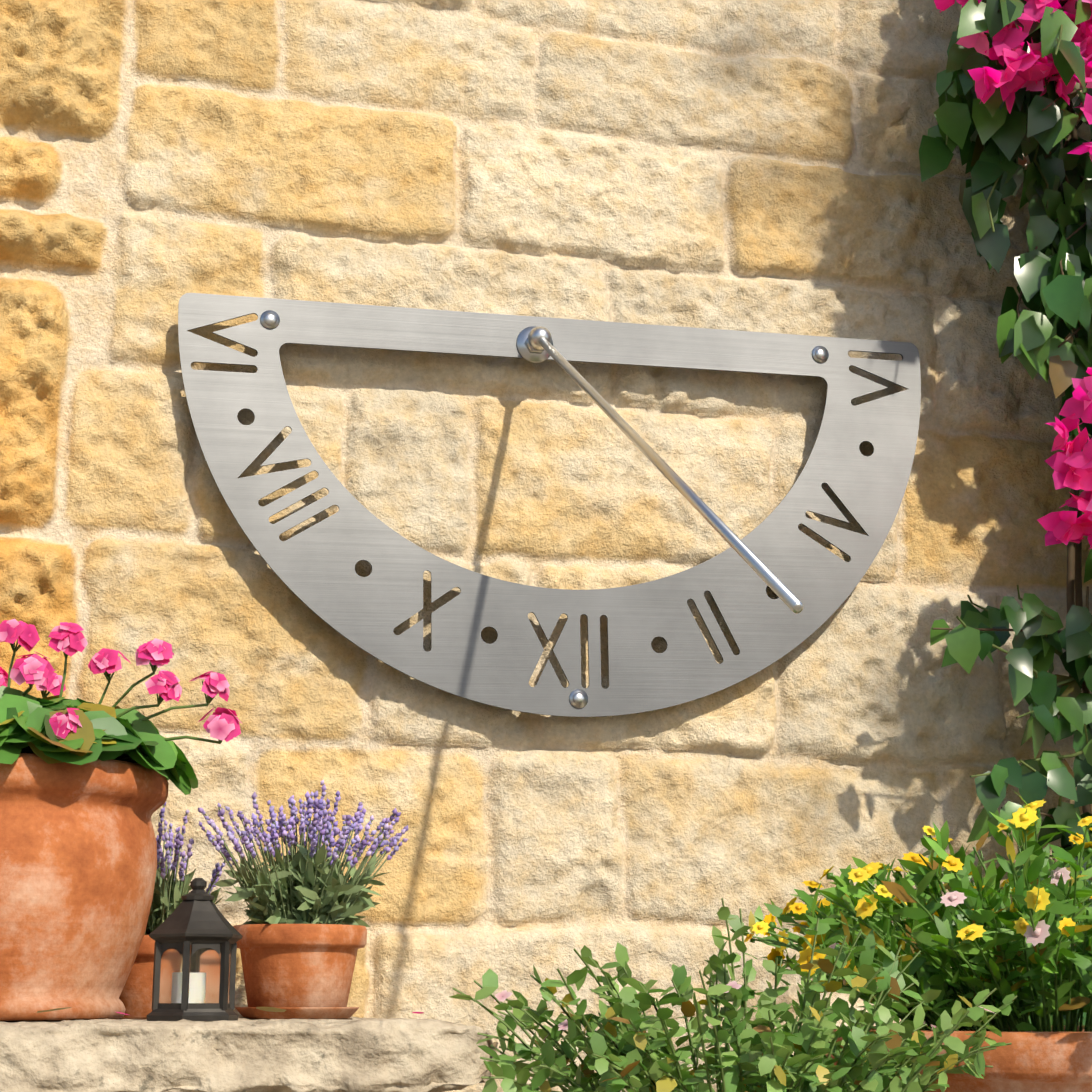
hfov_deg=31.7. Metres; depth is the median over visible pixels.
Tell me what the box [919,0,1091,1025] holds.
climber vine
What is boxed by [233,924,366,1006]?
flower pot
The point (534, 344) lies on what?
sundial gnomon hardware
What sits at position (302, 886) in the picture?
lavender
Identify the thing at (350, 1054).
ledge slab
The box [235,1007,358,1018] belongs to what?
lavender pot saucer
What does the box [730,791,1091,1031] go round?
yellow plant
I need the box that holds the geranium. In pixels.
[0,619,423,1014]
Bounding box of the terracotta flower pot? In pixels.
[825,1025,1091,1091]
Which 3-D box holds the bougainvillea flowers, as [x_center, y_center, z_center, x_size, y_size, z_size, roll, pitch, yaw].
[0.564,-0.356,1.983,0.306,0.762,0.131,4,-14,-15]
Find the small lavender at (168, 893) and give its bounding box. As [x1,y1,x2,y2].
[144,802,232,934]
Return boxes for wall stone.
[0,0,1091,1091]
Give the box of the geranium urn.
[0,753,168,1020]
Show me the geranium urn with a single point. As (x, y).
(78, 856)
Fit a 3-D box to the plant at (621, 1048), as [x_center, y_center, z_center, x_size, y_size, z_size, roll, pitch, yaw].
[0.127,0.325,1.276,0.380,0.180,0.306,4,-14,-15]
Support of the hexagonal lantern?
on the ledge slab
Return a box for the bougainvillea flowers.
[934,0,1091,548]
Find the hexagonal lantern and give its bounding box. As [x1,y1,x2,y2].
[147,878,241,1020]
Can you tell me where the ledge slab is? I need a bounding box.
[0,1016,497,1091]
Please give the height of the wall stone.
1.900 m
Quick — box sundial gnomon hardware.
[260,310,828,708]
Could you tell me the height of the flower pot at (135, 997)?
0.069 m
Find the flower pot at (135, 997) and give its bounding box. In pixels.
[119,935,154,1018]
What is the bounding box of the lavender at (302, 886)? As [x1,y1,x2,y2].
[198,780,407,926]
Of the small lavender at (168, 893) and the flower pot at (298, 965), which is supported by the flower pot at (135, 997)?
the small lavender at (168, 893)
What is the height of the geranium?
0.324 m
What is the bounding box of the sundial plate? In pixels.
[178,293,920,716]
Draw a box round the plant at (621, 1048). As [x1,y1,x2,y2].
[450,898,1017,1091]

